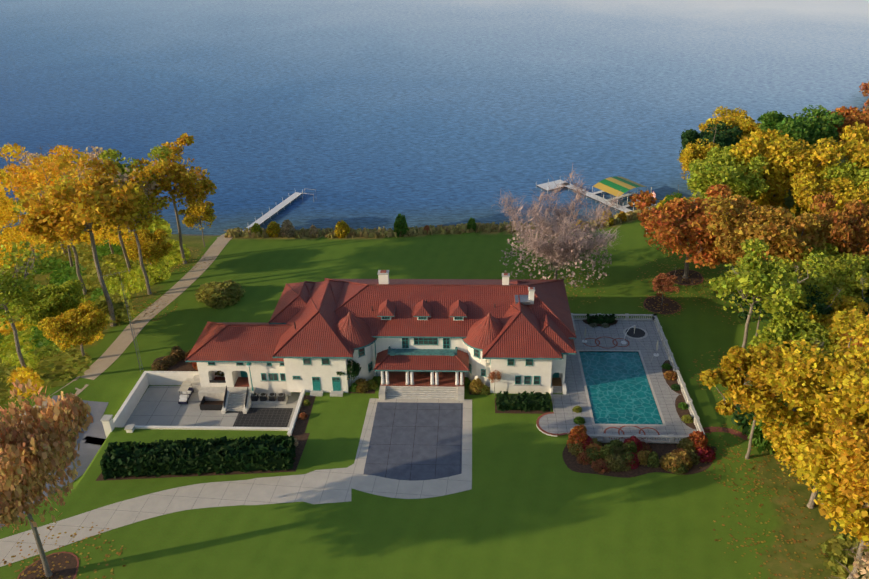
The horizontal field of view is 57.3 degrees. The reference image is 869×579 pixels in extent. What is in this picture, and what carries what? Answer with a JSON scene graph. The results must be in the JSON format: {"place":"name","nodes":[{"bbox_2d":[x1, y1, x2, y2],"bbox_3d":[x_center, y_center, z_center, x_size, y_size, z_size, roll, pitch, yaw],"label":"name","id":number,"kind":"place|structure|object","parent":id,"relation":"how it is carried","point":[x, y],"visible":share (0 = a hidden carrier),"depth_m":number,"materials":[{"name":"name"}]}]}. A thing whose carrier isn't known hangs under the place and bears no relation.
{"place":"outdoors","nodes":[
{"label":"outdoors","id":0,"kind":"place"},
{"bbox_2d":[0,395,108,526],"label":"pad","id":1,"kind":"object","parent":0,"point":[91,439],"depth_m":109.85,"materials":[{"name":"grey concrete"}]},
{"bbox_2d":[0,0,868,234],"bbox_3d":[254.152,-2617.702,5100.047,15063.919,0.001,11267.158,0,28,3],"label":"lake water","id":2,"kind":"structure","parent":0,"point":[362,114],"depth_m":279.98,"materials":[{"name":"blue liquid"}]},
{"bbox_2d":[0,105,868,578],"bbox_3d":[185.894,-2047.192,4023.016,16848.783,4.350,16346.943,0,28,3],"label":"lawn","id":3,"kind":"structure","parent":0,"point":[528,505],"depth_m":96.63,"materials":[{"name":"green plant"}]},
{"bbox_2d":[0,195,20,230],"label":"oak tree","id":4,"kind":"object","parent":3,"relation":"on","point":[7,214],"visible":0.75,"depth_m":155.93,"materials":[{"name":"yellow plant"}]},
{"bbox_2d":[0,363,23,405],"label":"shrub","id":5,"kind":"object","parent":3,"relation":"on","point":[5,371],"visible":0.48,"depth_m":114.75,"materials":[{"name":"green plant"}]},
{"bbox_2d":[0,143,24,208],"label":"tall tree","id":6,"kind":"object","parent":3,"relation":"on","point":[10,148],"visible":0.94,"depth_m":142.95,"materials":[{"name":"yellow plant"}]},
{"bbox_2d":[2,355,40,379],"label":"shrub","id":7,"kind":"object","parent":3,"relation":"on","point":[13,360],"visible":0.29,"depth_m":119.38,"materials":[{"name":"green plant"}]},
{"bbox_2d":[0,329,43,361],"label":"shrub","id":8,"kind":"object","parent":3,"relation":"on","point":[7,347],"visible":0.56,"depth_m":125.61,"materials":[{"name":"green plant"}]},
{"bbox_2d":[6,366,44,399],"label":"shrub","id":9,"kind":"object","parent":3,"relation":"on","point":[27,373],"visible":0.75,"depth_m":115.84,"materials":[{"name":"yellow plant"}]},
{"bbox_2d":[0,226,51,278],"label":"oak tree","id":10,"kind":"object","parent":3,"relation":"on","point":[9,235],"visible":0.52,"depth_m":143.44,"materials":[{"name":"yellow plant"}]},
{"bbox_2d":[0,240,52,367],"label":"sparse tree","id":11,"kind":"object","parent":3,"relation":"on","point":[11,286],"visible":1,"depth_m":111.12,"materials":[{"name":"green plant"}]},
{"bbox_2d":[10,143,51,185],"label":"sparse tree","id":12,"kind":"object","parent":3,"relation":"on","point":[26,158],"visible":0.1,"depth_m":162.16,"materials":[{"name":"grey plant"}]},
{"bbox_2d":[0,145,77,256],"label":"tall tree","id":13,"kind":"object","parent":3,"relation":"on","point":[22,178],"visible":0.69,"depth_m":145.56,"materials":[{"name":"yellow plant"}]},
{"bbox_2d":[27,256,61,274],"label":"shrub","id":14,"kind":"object","parent":3,"relation":"on","point":[53,262],"visible":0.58,"depth_m":153.16,"materials":[{"name":"green plant"}]},
{"bbox_2d":[6,280,84,326],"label":"shrub","id":15,"kind":"object","parent":3,"relation":"on","point":[58,300],"visible":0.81,"depth_m":125.44,"materials":[{"name":"green plant"}]},
{"bbox_2d":[20,319,71,352],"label":"shrub","id":16,"kind":"object","parent":3,"relation":"on","point":[41,341],"visible":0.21,"depth_m":126.33,"materials":[{"name":"green plant"}]},
{"bbox_2d":[0,378,92,576],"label":"oak tree","id":17,"kind":"object","parent":3,"relation":"on","point":[36,451],"visible":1,"depth_m":77.36,"materials":[{"name":"brown plant"}]},
{"bbox_2d":[13,174,80,266],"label":"sparse tree","id":18,"kind":"object","parent":3,"relation":"on","point":[69,250],"visible":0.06,"depth_m":142.50,"materials":[{"name":"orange plant"}]},
{"bbox_2d":[30,342,73,360],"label":"shrub","id":19,"kind":"object","parent":3,"relation":"on","point":[51,348],"visible":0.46,"depth_m":124.10,"materials":[{"name":"green plant"}]},
{"bbox_2d":[18,184,103,297],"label":"sparse tree","id":20,"kind":"object","parent":3,"relation":"on","point":[66,243],"visible":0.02,"depth_m":133.83,"materials":[{"name":"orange plant"}]},
{"bbox_2d":[32,348,91,387],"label":"shrub","id":21,"kind":"object","parent":3,"relation":"on","point":[60,369],"visible":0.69,"depth_m":120.86,"materials":[{"name":"green plant"}]},
{"bbox_2d":[49,261,75,284],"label":"shrub","id":22,"kind":"object","parent":3,"relation":"on","point":[57,268],"visible":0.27,"depth_m":147.87,"materials":[{"name":"green plant"}]},
{"bbox_2d":[53,264,86,292],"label":"shrub","id":23,"kind":"object","parent":3,"relation":"on","point":[67,272],"visible":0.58,"depth_m":143.48,"materials":[{"name":"green plant"}]},
{"bbox_2d":[37,300,108,355],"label":"oak tree","id":24,"kind":"object","parent":3,"relation":"on","point":[81,324],"visible":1,"depth_m":120.34,"materials":[{"name":"yellow plant"}]},
{"bbox_2d":[43,146,107,178],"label":"sparse tree","id":25,"kind":"object","parent":3,"relation":"on","point":[95,155],"visible":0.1,"depth_m":157.36,"materials":[{"name":"orange plant"}]},
{"bbox_2d":[11,149,142,326],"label":"tall tree","id":26,"kind":"object","parent":3,"relation":"on","point":[89,198],"visible":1,"depth_m":122.92,"materials":[{"name":"yellow plant"}]},
{"bbox_2d":[62,242,102,262],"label":"shrub","id":27,"kind":"object","parent":3,"relation":"on","point":[85,251],"visible":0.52,"depth_m":156.56,"materials":[{"name":"green plant"}]},
{"bbox_2d":[79,262,124,288],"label":"shrub","id":28,"kind":"object","parent":3,"relation":"on","point":[91,276],"visible":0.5,"depth_m":143.72,"materials":[{"name":"green plant"}]},
{"bbox_2d":[83,223,129,253],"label":"oak tree","id":29,"kind":"object","parent":3,"relation":"on","point":[98,234],"visible":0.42,"depth_m":151.03,"materials":[{"name":"yellow plant"}]},
{"bbox_2d":[91,239,122,257],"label":"shrub","id":30,"kind":"object","parent":3,"relation":"on","point":[104,250],"visible":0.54,"depth_m":157.34,"materials":[{"name":"green plant"}]},
{"bbox_2d":[61,166,159,285],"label":"sparse tree","id":31,"kind":"object","parent":3,"relation":"on","point":[124,177],"visible":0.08,"depth_m":139.73,"materials":[{"name":"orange plant"}]},
{"bbox_2d":[95,292,137,325],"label":"shrub","id":32,"kind":"object","parent":3,"relation":"on","point":[118,303],"visible":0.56,"depth_m":134.71,"materials":[{"name":"green plant"}]},
{"bbox_2d":[102,275,130,299],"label":"shrub","id":33,"kind":"object","parent":3,"relation":"on","point":[112,287],"visible":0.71,"depth_m":139.38,"materials":[{"name":"green plant"}]},
{"bbox_2d":[66,177,169,294],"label":"tall tree","id":34,"kind":"object","parent":3,"relation":"on","point":[158,202],"visible":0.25,"depth_m":136.67,"materials":[{"name":"yellow plant"}]},
{"bbox_2d":[100,270,143,371],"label":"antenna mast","id":35,"kind":"object","parent":3,"relation":"on","point":[129,320],"visible":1,"depth_m":117.91,"materials":[{"name":"grey metal"}]},
{"bbox_2d":[98,145,172,234],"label":"tall tree","id":36,"kind":"object","parent":3,"relation":"on","point":[113,154],"visible":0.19,"depth_m":145.70,"materials":[{"name":"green plant"}]},
{"bbox_2d":[123,265,154,293],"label":"shrub","id":37,"kind":"object","parent":3,"relation":"on","point":[135,276],"visible":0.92,"depth_m":144.67,"materials":[{"name":"green plant"}]},
{"bbox_2d":[123,228,172,265],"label":"oak tree","id":38,"kind":"object","parent":3,"relation":"on","point":[155,243],"visible":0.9,"depth_m":146.17,"materials":[{"name":"yellow plant"}]},
{"bbox_2d":[136,214,171,236],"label":"shrub","id":39,"kind":"object","parent":3,"relation":"on","point":[164,225],"visible":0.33,"depth_m":164.33,"materials":[{"name":"green plant"}]},
{"bbox_2d":[146,261,171,282],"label":"shrub","id":40,"kind":"object","parent":3,"relation":"on","point":[159,269],"visible":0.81,"depth_m":148.28,"materials":[{"name":"green plant"}]},
{"bbox_2d":[151,359,169,370],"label":"shrub","id":41,"kind":"object","parent":3,"relation":"on","point":[161,363],"visible":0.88,"depth_m":121.96,"materials":[{"name":"brown plant"}]},
{"bbox_2d":[128,133,216,263],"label":"tall tree","id":42,"kind":"object","parent":3,"relation":"on","point":[174,171],"visible":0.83,"depth_m":145.05,"materials":[{"name":"yellow plant"}]},
{"bbox_2d":[164,239,190,264],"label":"shrub","id":43,"kind":"object","parent":3,"relation":"on","point":[176,251],"visible":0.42,"depth_m":154.82,"materials":[{"name":"green plant"}]},
{"bbox_2d":[178,198,216,246],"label":"slim tree","id":44,"kind":"object","parent":3,"relation":"on","point":[196,213],"visible":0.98,"depth_m":158.00,"materials":[{"name":"yellow plant"}]},
{"bbox_2d":[194,281,216,301],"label":"shrub","id":45,"kind":"object","parent":3,"relation":"on","point":[200,291],"visible":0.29,"depth_m":141.79,"materials":[{"name":"green plant"}]},
{"bbox_2d":[124,386,300,426],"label":"service court paving","id":46,"kind":"structure","parent":3,"relation":"on","point":[158,406],"depth_m":115.00,"materials":[{"name":"concrete"}]},
{"bbox_2d":[178,381,193,403],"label":"golf cart","id":47,"kind":"object","parent":46,"relation":"on","point":[186,389],"visible":0.94,"depth_m":117.82,"materials":[{"name":"plastic"}]},
{"bbox_2d":[202,285,231,308],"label":"shrub","id":48,"kind":"object","parent":3,"relation":"on","point":[208,298],"visible":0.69,"depth_m":139.27,"materials":[{"name":"green plant"}]},
{"bbox_2d":[210,288,240,308],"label":"shrub","id":49,"kind":"object","parent":3,"relation":"on","point":[233,299],"visible":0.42,"depth_m":139.51,"materials":[{"name":"green plant"}]},
{"bbox_2d":[219,280,244,298],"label":"shrub","id":50,"kind":"object","parent":3,"relation":"on","point":[235,286],"visible":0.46,"depth_m":141.79,"materials":[{"name":"green plant"}]},
{"bbox_2d":[0,234,471,566],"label":"drive pavement","id":51,"kind":"structure","parent":3,"relation":"on","point":[414,448],"depth_m":99.80,"materials":[{"name":"concrete"}]},
{"bbox_2d":[266,221,280,236],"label":"shrub","id":52,"kind":"object","parent":3,"relation":"on","point":[273,227],"visible":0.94,"depth_m":165.46,"materials":[{"name":"yellow plant"}]},
{"bbox_2d":[280,219,295,237],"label":"shrub","id":53,"kind":"object","parent":3,"relation":"on","point":[287,226],"visible":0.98,"depth_m":165.14,"materials":[{"name":"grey plant"}]},
{"bbox_2d":[100,270,576,437],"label":"mansion","id":54,"kind":"structure","parent":3,"relation":"on","point":[423,338],"depth_m":116.08,"materials":[{"name":"paint"}]},
{"bbox_2d":[334,220,349,237],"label":"shrub","id":55,"kind":"object","parent":3,"relation":"on","point":[343,226],"visible":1,"depth_m":164.47,"materials":[{"name":"yellow plant"}]},
{"bbox_2d":[336,359,360,384],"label":"slim tree","id":56,"kind":"object","parent":3,"relation":"on","point":[354,369],"visible":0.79,"depth_m":114.37,"materials":[{"name":"green plant"}]},
{"bbox_2d":[99,313,615,479],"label":"hedge rows","id":57,"kind":"object","parent":3,"relation":"on","point":[224,455],"visible":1,"depth_m":100.64,"materials":[{"name":"green plant"}]},
{"bbox_2d":[353,378,369,392],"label":"shrub","id":58,"kind":"object","parent":3,"relation":"on","point":[363,384],"visible":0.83,"depth_m":115.66,"materials":[{"name":"brown plant"}]},
{"bbox_2d":[393,213,408,236],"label":"shrub","id":59,"kind":"object","parent":3,"relation":"on","point":[400,224],"visible":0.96,"depth_m":164.34,"materials":[{"name":"green plant"}]},
{"bbox_2d":[2,250,850,578],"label":"fallen leaves","id":60,"kind":"object","parent":3,"relation":"on","point":[704,462],"visible":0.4,"depth_m":96.41,"materials":[{"name":"orange plant"}]},
{"bbox_2d":[224,204,656,237],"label":"shoreline vegetation","id":61,"kind":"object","parent":3,"relation":"on","point":[379,232],"depth_m":166.48,"materials":[{"name":"green plant"}]},
{"bbox_2d":[17,269,867,578],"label":"mulch beds","id":62,"kind":"object","parent":3,"relation":"on","point":[301,437],"visible":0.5,"depth_m":102.26,"materials":[{"name":"red soil"}]},
{"bbox_2d":[240,176,652,231],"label":"boat docks","id":63,"kind":"object","parent":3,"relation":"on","point":[614,185],"visible":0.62,"depth_m":182.40,"materials":[{"name":"wood"}]},
{"bbox_2d":[469,378,483,394],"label":"shrub","id":64,"kind":"object","parent":3,"relation":"on","point":[475,385],"visible":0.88,"depth_m":114.56,"materials":[{"name":"yellow plant"}]},
{"bbox_2d":[491,164,624,289],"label":"tree","id":65,"kind":"object","parent":3,"relation":"on","point":[560,226],"depth_m":138.32,"materials":[{"name":"plant"}]},
{"bbox_2d":[567,441,584,456],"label":"shrub","id":66,"kind":"object","parent":3,"relation":"on","point":[572,450],"visible":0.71,"depth_m":102.45,"materials":[{"name":"green plant"}]},
{"bbox_2d":[567,425,587,449],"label":"shrub","id":67,"kind":"object","parent":3,"relation":"on","point":[577,433],"visible":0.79,"depth_m":102.63,"materials":[{"name":"orange plant"}]},
{"bbox_2d":[591,458,610,473],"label":"shrub","id":68,"kind":"object","parent":3,"relation":"on","point":[597,465],"visible":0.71,"depth_m":99.71,"materials":[{"name":"brown plant"}]},
{"bbox_2d":[607,454,625,471],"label":"shrub","id":69,"kind":"object","parent":3,"relation":"on","point":[618,457],"visible":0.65,"depth_m":99.61,"materials":[{"name":"green plant"}]},
{"bbox_2d":[536,313,706,443],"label":"pool terrace","id":70,"kind":"structure","parent":3,"relation":"on","point":[616,388],"depth_m":114.89,"materials":[{"name":"stone"}]},
{"bbox_2d":[647,451,659,467],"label":"shrub","id":71,"kind":"object","parent":3,"relation":"on","point":[653,457],"visible":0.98,"depth_m":99.87,"materials":[{"name":"green plant"}]},
{"bbox_2d":[652,267,680,304],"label":"slim tree","id":72,"kind":"object","parent":3,"relation":"on","point":[661,280],"visible":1,"depth_m":134.39,"materials":[{"name":"orange plant"}]},
{"bbox_2d":[659,452,684,472],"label":"shrub","id":73,"kind":"object","parent":3,"relation":"on","point":[667,458],"visible":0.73,"depth_m":99.48,"materials":[{"name":"yellow plant"}]},
{"bbox_2d":[676,437,697,450],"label":"shrub","id":74,"kind":"object","parent":3,"relation":"on","point":[684,442],"visible":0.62,"depth_m":102.48,"materials":[{"name":"green plant"}]},
{"bbox_2d":[628,184,754,278],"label":"oak tree","id":75,"kind":"object","parent":3,"relation":"on","point":[677,223],"visible":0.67,"depth_m":138.18,"materials":[{"name":"orange plant"}]},
{"bbox_2d":[687,431,708,448],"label":"shrub","id":76,"kind":"object","parent":3,"relation":"on","point":[701,437],"visible":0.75,"depth_m":102.28,"materials":[{"name":"orange plant"}]},
{"bbox_2d":[677,127,719,200],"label":"slim tree","id":77,"kind":"object","parent":3,"relation":"on","point":[691,151],"visible":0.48,"depth_m":170.76,"materials":[{"name":"yellow plant"}]},
{"bbox_2d":[694,446,715,462],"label":"shrub","id":78,"kind":"object","parent":3,"relation":"on","point":[707,453],"visible":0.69,"depth_m":101.35,"materials":[{"name":"red plant"}]},
{"bbox_2d":[679,121,742,154],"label":"oak tree","id":79,"kind":"object","parent":3,"relation":"on","point":[723,138],"visible":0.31,"depth_m":180.88,"materials":[{"name":"green plant"}]},
{"bbox_2d":[686,145,769,210],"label":"oak tree","id":80,"kind":"object","parent":3,"relation":"on","point":[717,167],"visible":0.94,"depth_m":154.08,"materials":[{"name":"green plant"}]},
{"bbox_2d":[698,106,760,138],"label":"oak tree","id":81,"kind":"object","parent":3,"relation":"on","point":[747,125],"visible":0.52,"depth_m":194.99,"materials":[{"name":"yellow plant"}]},
{"bbox_2d":[731,404,762,436],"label":"shrub","id":82,"kind":"object","parent":3,"relation":"on","point":[743,421],"visible":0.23,"depth_m":105.22,"materials":[{"name":"green plant"}]},
{"bbox_2d":[698,338,823,458],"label":"slim tree","id":83,"kind":"object","parent":3,"relation":"on","point":[755,364],"visible":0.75,"depth_m":95.62,"materials":[{"name":"yellow plant"}]},
{"bbox_2d":[728,266,798,335],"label":"slim tree","id":84,"kind":"object","parent":3,"relation":"on","point":[743,314],"visible":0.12,"depth_m":120.57,"materials":[{"name":"green plant"}]},
{"bbox_2d":[747,394,785,454],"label":"shrub","id":85,"kind":"object","parent":3,"relation":"on","point":[756,441],"visible":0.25,"depth_m":101.52,"materials":[{"name":"green plant"}]},
{"bbox_2d":[700,191,834,266],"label":"oak tree","id":86,"kind":"object","parent":3,"relation":"on","point":[784,233],"visible":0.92,"depth_m":128.54,"materials":[{"name":"orange plant"}]},
{"bbox_2d":[707,238,835,369],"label":"tall tree","id":87,"kind":"object","parent":3,"relation":"on","point":[754,276],"visible":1,"depth_m":108.07,"materials":[{"name":"green plant"}]},
{"bbox_2d":[754,194,788,210],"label":"shrub","id":88,"kind":"object","parent":3,"relation":"on","point":[775,202],"visible":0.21,"depth_m":160.87,"materials":[{"name":"green plant"}]},
{"bbox_2d":[728,129,848,198],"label":"oak tree","id":89,"kind":"object","parent":3,"relation":"on","point":[785,158],"visible":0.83,"depth_m":156.42,"materials":[{"name":"yellow plant"}]},
{"bbox_2d":[757,105,844,190],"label":"oak tree","id":90,"kind":"object","parent":3,"relation":"on","point":[811,129],"visible":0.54,"depth_m":175.42,"materials":[{"name":"green plant"}]},
{"bbox_2d":[769,283,840,326],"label":"slim tree","id":91,"kind":"object","parent":3,"relation":"on","point":[822,308],"visible":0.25,"depth_m":112.79,"materials":[{"name":"green plant"}]},
{"bbox_2d":[748,311,864,411],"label":"oak tree","id":92,"kind":"object","parent":3,"relation":"on","point":[781,331],"visible":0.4,"depth_m":104.80,"materials":[{"name":"green plant"}]},
{"bbox_2d":[760,396,856,508],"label":"oak tree","id":93,"kind":"object","parent":3,"relation":"on","point":[790,439],"visible":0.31,"depth_m":89.98,"materials":[{"name":"yellow plant"}]},
{"bbox_2d":[758,257,868,326],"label":"oak tree","id":94,"kind":"object","parent":3,"relation":"on","point":[825,285],"visible":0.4,"depth_m":115.79,"materials":[{"name":"green plant"}]},
{"bbox_2d":[766,308,868,503],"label":"tall tree","id":95,"kind":"object","parent":3,"relation":"on","point":[850,399],"visible":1,"depth_m":87.02,"materials":[{"name":"yellow plant"}]},
{"bbox_2d":[790,173,868,219],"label":"oak tree","id":96,"kind":"object","parent":3,"relation":"on","point":[806,189],"visible":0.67,"depth_m":147.59,"materials":[{"name":"yellow plant"}]},
{"bbox_2d":[794,416,868,546],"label":"oak tree","id":97,"kind":"object","parent":3,"relation":"on","point":[823,451],"visible":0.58,"depth_m":79.73,"materials":[{"name":"yellow plant"}]},
{"bbox_2d":[796,239,868,308],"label":"oak tree","id":98,"kind":"object","parent":3,"relation":"on","point":[831,256],"visible":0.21,"depth_m":124.47,"materials":[{"name":"green plant"}]},
{"bbox_2d":[798,344,868,426],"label":"oak tree","id":99,"kind":"object","parent":3,"relation":"on","point":[865,415],"visible":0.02,"depth_m":96.12,"materials":[{"name":"yellow plant"}]},
{"bbox_2d":[802,294,868,347],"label":"oak tree","id":100,"kind":"object","parent":3,"relation":"on","point":[847,303],"visible":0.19,"depth_m":110.02,"materials":[{"name":"green plant"}]},
{"bbox_2d":[809,190,868,261],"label":"oak tree","id":101,"kind":"object","parent":3,"relation":"on","point":[849,231],"visible":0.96,"depth_m":128.91,"materials":[{"name":"orange plant"}]},
{"bbox_2d":[817,106,868,162],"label":"oak tree","id":102,"kind":"object","parent":3,"relation":"on","point":[852,115],"visible":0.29,"depth_m":181.15,"materials":[{"name":"orange plant"}]},
{"bbox_2d":[819,533,868,578],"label":"shrub","id":103,"kind":"object","parent":3,"relation":"on","point":[833,547],"visible":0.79,"depth_m":84.95,"materials":[{"name":"green plant"}]},
{"bbox_2d":[822,160,868,249],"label":"oak tree","id":104,"kind":"object","parent":3,"relation":"on","point":[847,171],"visible":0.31,"depth_m":151.13,"materials":[{"name":"green plant"}]},
{"bbox_2d":[824,417,868,578],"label":"tall tree","id":105,"kind":"object","parent":3,"relation":"on","point":[853,454],"visible":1,"depth_m":75.30,"materials":[{"name":"yellow plant"}]},
{"bbox_2d":[840,122,868,171],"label":"oak tree","id":106,"kind":"object","parent":3,"relation":"on","point":[857,150],"visible":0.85,"depth_m":156.61,"materials":[{"name":"yellow plant"}]},
{"bbox_2d":[843,543,868,578],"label":"sparse tree","id":107,"kind":"object","parent":3,"relation":"on","point":[863,562],"visible":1,"depth_m":69.98,"materials":[{"name":"beige plant"}]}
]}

